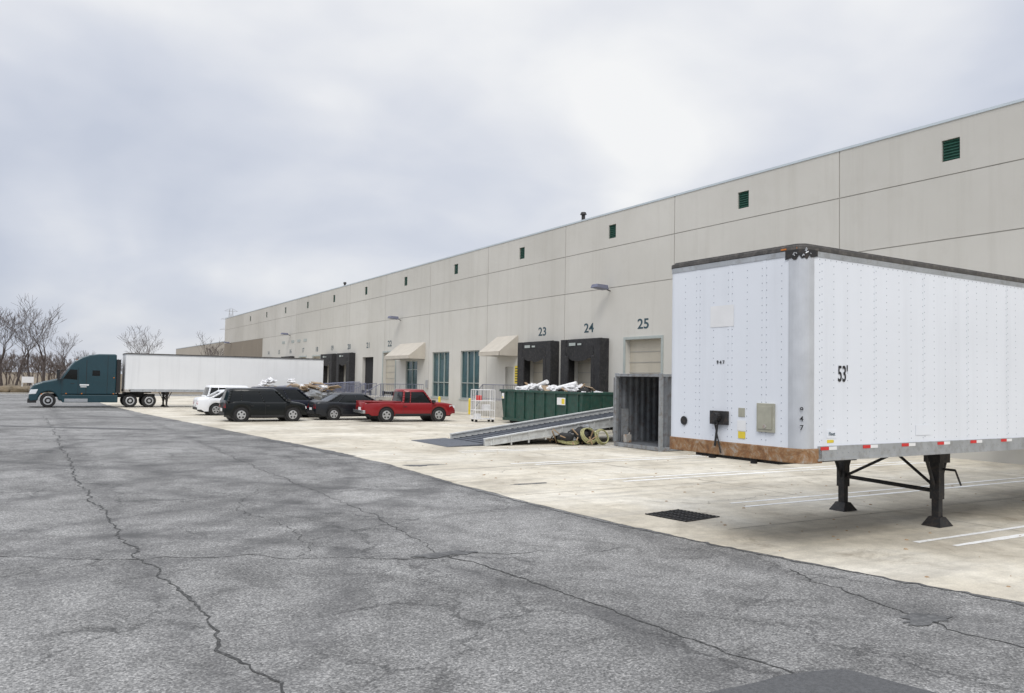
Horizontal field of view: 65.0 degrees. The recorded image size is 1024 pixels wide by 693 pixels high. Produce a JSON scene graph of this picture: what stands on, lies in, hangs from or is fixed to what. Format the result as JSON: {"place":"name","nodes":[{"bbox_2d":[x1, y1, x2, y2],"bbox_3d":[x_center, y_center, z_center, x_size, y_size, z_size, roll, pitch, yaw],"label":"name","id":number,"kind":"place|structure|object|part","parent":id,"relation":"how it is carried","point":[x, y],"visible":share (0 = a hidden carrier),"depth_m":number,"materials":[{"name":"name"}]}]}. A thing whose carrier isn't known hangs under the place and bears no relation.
{"place":"outdoors","nodes":[
{"label":"outdoors","id":0,"kind":"place"},
{"bbox_2d":[2,372,202,393],"bbox_3d":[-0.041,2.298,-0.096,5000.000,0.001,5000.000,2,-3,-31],"label":"ground","id":1,"kind":"structure","parent":0,"point":[20,378],"depth_m":198.13,"materials":[{"name":"brown plant"}]},
{"bbox_2d":[0,308,11,337],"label":"bare tree","id":2,"kind":"object","parent":1,"relation":"on","point":[5,319],"visible":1,"depth_m":120.94,"materials":[{"name":"brown plant"}]},
{"bbox_2d":[0,309,29,385],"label":"bare tree","id":3,"kind":"object","parent":1,"relation":"on","point":[4,348],"visible":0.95,"depth_m":124.73,"materials":[{"name":"brown plant"}]},
{"bbox_2d":[0,385,52,392],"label":"earth mound","id":4,"kind":"object","parent":1,"relation":"on","point":[17,389],"visible":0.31,"depth_m":85.01,"materials":[{"name":"brown soil"}]},
{"bbox_2d":[3,309,51,384],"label":"bare tree","id":5,"kind":"object","parent":1,"relation":"on","point":[19,374],"visible":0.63,"depth_m":132.71,"materials":[{"name":"brown plant"}]},
{"bbox_2d":[21,377,33,385],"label":"site sign","id":6,"kind":"object","parent":1,"relation":"on","point":[27,379],"visible":0.76,"depth_m":92.43,"materials":[{"name":"white paint"}]},
{"bbox_2d":[0,307,56,385],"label":"bare tree","id":7,"kind":"object","parent":1,"relation":"on","point":[27,360],"visible":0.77,"depth_m":128.97,"materials":[{"name":"brown plant"}]},
{"bbox_2d":[2,350,71,385],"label":"distant tree line","id":8,"kind":"object","parent":1,"relation":"on","point":[52,366],"visible":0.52,"depth_m":135.68,"materials":[{"name":"brown plant"}]},
{"bbox_2d":[15,296,65,380],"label":"bare tree","id":9,"kind":"object","parent":1,"relation":"on","point":[41,354],"visible":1,"depth_m":124.73,"materials":[{"name":"brown plant"}]},
{"bbox_2d":[0,351,122,377],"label":"distant tree line","id":10,"kind":"object","parent":1,"relation":"on","point":[6,357],"visible":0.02,"depth_m":293.76,"materials":[{"name":"brown plant"}]},
{"bbox_2d":[49,334,80,371],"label":"bare tree","id":11,"kind":"object","parent":1,"relation":"on","point":[64,347],"visible":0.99,"depth_m":131.59,"materials":[{"name":"brown plant"}]},
{"bbox_2d":[73,350,94,357],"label":"bare tree","id":12,"kind":"object","parent":1,"relation":"on","point":[81,354],"visible":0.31,"depth_m":134.13,"materials":[{"name":"brown plant"}]},
{"bbox_2d":[0,392,201,394],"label":"lot kerb","id":13,"kind":"structure","parent":1,"relation":"on","point":[116,393],"depth_m":87.81,"materials":[{"name":"concrete"}]},
{"bbox_2d":[117,326,159,352],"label":"bare tree","id":14,"kind":"object","parent":1,"relation":"on","point":[139,340],"visible":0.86,"depth_m":153.71,"materials":[{"name":"brown plant"}]},
{"bbox_2d":[129,336,163,353],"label":"bare tree","id":15,"kind":"object","parent":1,"relation":"on","point":[147,346],"visible":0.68,"depth_m":158.26,"materials":[{"name":"brown plant"}]},
{"bbox_2d":[196,332,222,354],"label":"bare tree","id":16,"kind":"object","parent":1,"relation":"on","point":[202,335],"visible":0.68,"depth_m":157.67,"materials":[{"name":"brown plant"}]},
{"bbox_2d":[206,348,223,355],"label":"bare tree","id":17,"kind":"object","parent":1,"relation":"on","point":[215,353],"visible":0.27,"depth_m":152.05,"materials":[{"name":"brown plant"}]},
{"bbox_2d":[220,309,237,329],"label":"electricity pylon","id":18,"kind":"object","parent":1,"relation":"on","point":[229,316],"visible":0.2,"depth_m":385.70,"materials":[{"name":"metal"}]},
{"bbox_2d":[176,341,224,355],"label":"distant warehouse","id":19,"kind":"structure","parent":0,"point":[193,350],"depth_m":230.40,"materials":[{"name":"beige concrete"}]},
{"bbox_2d":[343,212,586,284],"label":"roof vents","id":20,"kind":"object","parent":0,"point":[583,214],"visible":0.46,"depth_m":47.17,"materials":[{"name":"black metal"}]},
{"bbox_2d":[0,394,1023,692],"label":"asphalt lot","id":21,"kind":"structure","parent":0,"point":[334,614],"depth_m":8.66,"materials":[{"name":"grey asphalt"}]},
{"bbox_2d":[27,354,155,406],"bbox_3d":[-28.067,2.271,53.908,7.544,3.547,2.617,2,-3,-31],"label":"semi tractor","id":22,"kind":"object","parent":21,"relation":"on","point":[93,378],"visible":0.99,"depth_m":52.85,"materials":[{"name":"teal paint"}]},
{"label":"cab windows","id":23,"kind":"part","parent":22,"relation":"part of","materials":[{"name":"black glass"}]},
{"bbox_2d":[0,425,1023,605],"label":"tar seal","id":24,"kind":"object","parent":21,"relation":"on","point":[340,454],"visible":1,"depth_m":13.97,"materials":[{"name":"black asphalt"}]},
{"bbox_2d":[0,416,1023,692],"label":"asphalt cracks","id":25,"kind":"object","parent":21,"relation":"on","point":[218,644],"visible":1,"depth_m":8.81,"materials":[{"name":"black asphalt"}]},
{"bbox_2d":[405,464,953,625],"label":"tar blotches","id":26,"kind":"object","parent":21,"relation":"on","point":[918,619],"visible":1,"depth_m":8.08,"materials":[{"name":"grey asphalt"}]},
{"bbox_2d":[707,669,935,692],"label":"asphalt patch","id":27,"kind":"object","parent":21,"relation":"on","point":[835,681],"visible":1,"depth_m":6.15,"materials":[{"name":"grey asphalt"}]},
{"bbox_2d":[0,0,1023,373],"label":"sky","id":28,"kind":"structure","parent":0,"point":[169,166],"materials":[{"name":"white"}]},
{"bbox_2d":[100,396,1023,601],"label":"concrete apron","id":29,"kind":"object","parent":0,"point":[875,543],"visible":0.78,"depth_m":17.07,"materials":[{"name":"beige concrete"}]},
{"bbox_2d":[193,390,223,415],"bbox_3d":[-15.961,3.282,46.761,4.740,1.535,2.140,2,-3,-31],"label":"parked sedan","id":30,"kind":"object","parent":29,"relation":"on","point":[208,404],"visible":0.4,"depth_m":45.23,"materials":[{"name":"white metal"}]},
{"bbox_2d":[121,353,323,406],"bbox_3d":[-20.677,2.529,58.191,13.562,3.656,2.385,2,-3,-31],"label":"semi trailer","id":31,"kind":"object","parent":29,"relation":"on","point":[164,374],"visible":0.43,"depth_m":56.35,"materials":[{"name":"metal"}]},
{"bbox_2d":[201,385,247,396],"bbox_3d":[-17.123,3.293,50.028,4.090,1.745,2.140,2,-3,-31],"label":"parked suv","id":32,"kind":"object","parent":29,"relation":"on","point":[209,389],"visible":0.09,"depth_m":48.91,"materials":[{"name":"white metal"}]},
{"bbox_2d":[219,388,306,421],"bbox_3d":[-12.675,2.992,40.926,4.090,1.745,2.140,2,-3,-31],"label":"parked suv","id":33,"kind":"object","parent":29,"relation":"on","point":[240,404],"visible":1,"depth_m":40.03,"materials":[{"name":"black metal"}]},
{"bbox_2d":[251,386,317,417],"bbox_3d":[-12.645,3.144,45.017,4.640,1.785,2.190,2,-3,-31],"label":"parked suv","id":34,"kind":"object","parent":29,"relation":"on","point":[294,394],"visible":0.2,"depth_m":44.47,"materials":[{"name":"black metal"}]},
{"bbox_2d":[258,377,341,399],"bbox_3d":[-14.884,3.340,56.477,5.986,2.352,2.261,2,-3,-31],"label":"scrap pile","id":35,"kind":"object","parent":29,"relation":"on","point":[314,392],"visible":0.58,"depth_m":56.40,"materials":[{"name":"white plastic"}]},
{"bbox_2d":[278,381,358,392],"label":"raised walkway","id":36,"kind":"structure","parent":29,"relation":"on","point":[344,388],"depth_m":59.46,"materials":[{"name":"concrete"}]},
{"bbox_2d":[307,392,374,419],"bbox_3d":[-8.722,3.301,44.093,4.740,1.535,2.140,2,-3,-31],"label":"parked sedan","id":37,"kind":"object","parent":29,"relation":"on","point":[335,406],"visible":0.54,"depth_m":42.91,"materials":[{"name":"black metal"}]},
{"bbox_2d":[328,383,423,400],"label":"entrance ramp","id":38,"kind":"structure","parent":29,"relation":"on","point":[367,387],"depth_m":63.07,"materials":[{"name":"metal"}]},
{"bbox_2d":[353,389,454,421],"bbox_3d":[-5.734,3.178,43.100,5.232,1.805,2.090,2,-3,-29],"label":"red pickup truck","id":39,"kind":"object","parent":29,"relation":"on","point":[415,402],"visible":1,"depth_m":42.43,"materials":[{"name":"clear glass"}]},
{"bbox_2d":[468,398,470,413],"bbox_3d":[-2.784,3.938,52.863,0.174,1.060,0.174,2,-3,-31],"label":"yellow bollard","id":40,"kind":"object","parent":29,"relation":"on","point":[469,405],"visible":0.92,"depth_m":52.80,"materials":[{"name":"metal"}]},
{"bbox_2d":[470,389,494,421],"bbox_3d":[-1.587,3.215,43.694,1.138,1.753,0.838,2,-3,-21],"label":"wire cage trolley","id":41,"kind":"object","parent":29,"relation":"on","point":[483,407],"visible":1,"depth_m":43.43,"materials":[{"name":"white metal"}]},
{"bbox_2d":[471,384,516,417],"bbox_3d":[-1.020,3.406,50.910,1.390,2.022,4.211,2,-3,-31],"label":"service stair","id":42,"kind":"object","parent":29,"relation":"on","point":[497,404],"visible":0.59,"depth_m":50.01,"materials":[{"name":"metal"}]},
{"bbox_2d":[411,407,613,446],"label":"loading ramp","id":43,"kind":"structure","parent":29,"relation":"on","point":[529,430],"depth_m":30.14,"materials":[{"name":"metal"}]},
{"bbox_2d":[499,380,612,429],"bbox_3d":[2.351,2.879,41.171,2.565,2.340,7.710,2,-3,-31],"label":"green dumpster","id":44,"kind":"object","parent":29,"relation":"on","point":[531,401],"visible":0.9,"depth_m":39.98,"materials":[{"name":"green painted steel"},{"name":"white plastic"},{"name":"cardboard"}]},
{"bbox_2d":[544,424,608,444],"bbox_3d":[2.337,3.246,29.151,2.394,0.856,2.006,2,-3,-31],"label":"hose debris pile","id":45,"kind":"object","parent":29,"relation":"on","point":[585,434],"visible":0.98,"depth_m":28.89,"materials":[{"name":"rubber"}]},
{"bbox_2d":[214,419,1023,545],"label":"parking lines","id":46,"kind":"object","parent":29,"relation":"on","point":[996,538],"visible":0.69,"depth_m":18.74,"materials":[{"name":"paint"}]},
{"bbox_2d":[224,101,1023,464],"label":"front wall","id":47,"kind":"structure","parent":29,"relation":"on","point":[912,195],"depth_m":40.02,"materials":[{"name":"beige concrete"}]},
{"bbox_2d":[282,339,306,343],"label":"company lettering","id":48,"kind":"object","parent":47,"relation":"attached to","point":[292,341],"visible":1,"depth_m":93.47},
{"bbox_2d":[326,390,393,394],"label":"dock bumpers","id":49,"kind":"object","parent":47,"relation":"attached to","point":[370,392],"visible":0.05,"depth_m":68.90,"materials":[{"name":"rubber"}]},
{"bbox_2d":[384,342,424,359],"bbox_3d":[-8.556,0.351,63.813,1.368,1.296,4.920,2,-3,-31],"label":"awning canopy","id":50,"kind":"object","parent":47,"relation":"attached to","point":[409,350],"visible":1,"depth_m":62.71,"materials":[{"name":"beige fabric"}]},
{"bbox_2d":[406,350,479,399],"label":"window frames","id":51,"kind":"structure","parent":47,"relation":"attached to","point":[444,382],"depth_m":59.20,"materials":[{"name":"grey metal"}]},
{"bbox_2d":[283,338,608,391],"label":"dock shelters","id":52,"kind":"object","parent":47,"relation":"attached to","point":[547,352],"visible":0.37,"depth_m":46.03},
{"bbox_2d":[323,343,580,357],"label":"shelter labels","id":53,"kind":"object","parent":52,"relation":"attached to","point":[570,344],"visible":0.52,"depth_m":47.38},
{"bbox_2d":[299,335,663,390],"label":"door frames","id":54,"kind":"structure","parent":47,"relation":"attached to","point":[633,338],"depth_m":41.02,"materials":[{"name":"beige metal"}]},
{"bbox_2d":[479,335,517,356],"bbox_3d":[-0.890,-0.049,50.984,1.360,1.296,2.620,2,-3,-31],"label":"awning canopy","id":55,"kind":"object","parent":47,"relation":"attached to","point":[505,345],"visible":1,"depth_m":50.21,"materials":[{"name":"beige fabric"}]},
{"bbox_2d":[386,351,660,384],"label":"door seams","id":56,"kind":"object","parent":47,"relation":"attached to","point":[587,372],"depth_m":40.95,"materials":[{"name":"grey metal"}]},
{"bbox_2d":[538,327,545,335],"bbox_3d":[1.802,-0.893,47.852,0.004,0.514,0.841,2,-3,-31],"label":"door number","id":57,"kind":"object","parent":47,"relation":"attached to","point":[540,334],"depth_m":47.75,"materials":[{"name":"paint"}]},
{"bbox_2d":[584,323,593,332],"bbox_3d":[4.196,-1.022,43.843,0.004,0.508,0.884,2,-3,-31],"label":"door number","id":58,"kind":"object","parent":47,"relation":"attached to","point":[590,327],"depth_m":43.86,"materials":[{"name":"paint"}]},
{"bbox_2d":[250,138,959,319],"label":"louvers","id":59,"kind":"object","parent":47,"relation":"attached to","point":[748,193],"visible":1,"depth_m":34.42,"materials":[{"name":"green metal"}]},
{"bbox_2d":[638,318,648,328],"bbox_3d":[6.521,-1.140,39.950,0.004,0.514,0.854,2,-3,-31],"label":"door number","id":60,"kind":"object","parent":47,"relation":"attached to","point":[645,322],"depth_m":39.87,"materials":[{"name":"paint"}]},
{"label":"lamp arms","id":61,"kind":"object","parent":47,"relation":"attached to","visible":0},
{"bbox_2d":[224,284,608,343],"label":"flood lamps","id":62,"kind":"object","parent":61,"relation":"attached to","point":[600,286],"visible":1,"depth_m":41.94,"materials":[{"name":"metal"}]},
{"bbox_2d":[613,373,682,451],"bbox_3d":[6.883,2.347,29.388,6.060,2.620,2.510,2,-3,-31],"label":"open container","id":63,"kind":"object","parent":29,"relation":"on","point":[642,409],"visible":0.45,"depth_m":29.01,"materials":[{"name":"grey metal"}]},
{"bbox_2d":[613,377,618,440],"bbox_3d":[4.146,2.264,29.188,1.150,2.270,0.050,2,-3,-31],"label":"door leaf","id":64,"kind":"structure","parent":63,"relation":"in","point":[614,377],"depth_m":28.90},
{"bbox_2d":[623,432,630,442],"bbox_3d":[4.115,3.237,28.633,0.240,0.358,0.160,2,-3,-31],"label":"jerrycan","id":65,"kind":"object","parent":63,"relation":"on","point":[626,438],"visible":1,"depth_m":28.58,"materials":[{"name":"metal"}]},
{"bbox_2d":[278,417,1022,531],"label":"concrete joints","id":66,"kind":"object","parent":29,"relation":"on","point":[732,480],"visible":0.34,"depth_m":18.84,"materials":[{"name":"grey concrete"}]},
{"bbox_2d":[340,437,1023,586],"bbox_3d":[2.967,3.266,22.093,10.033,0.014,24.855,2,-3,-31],"label":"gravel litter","id":67,"kind":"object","parent":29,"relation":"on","point":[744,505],"visible":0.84,"depth_m":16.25,"materials":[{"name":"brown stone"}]},
{"bbox_2d":[645,509,719,521],"bbox_3d":[2.946,2.920,13.904,0.900,0.018,0.902,3,-3,-39],"label":"storm drain grate","id":68,"kind":"object","parent":29,"relation":"on","point":[682,515],"visible":1,"depth_m":13.86,"materials":[{"name":"black metal"}]},
{"bbox_2d":[670,243,1023,527],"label":"semi trailer","id":69,"kind":"object","parent":29,"relation":"on","point":[802,353],"visible":1,"depth_m":11.89,"materials":[{"name":"white paint"}]},
{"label":"side walls","id":70,"kind":"object","parent":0,"visible":0},
{"bbox_2d":[225,98,1023,318],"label":"coping","id":71,"kind":"object","parent":70,"relation":"on","point":[899,133],"visible":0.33,"depth_m":34.38,"materials":[{"name":"grey metal"}]}
]}

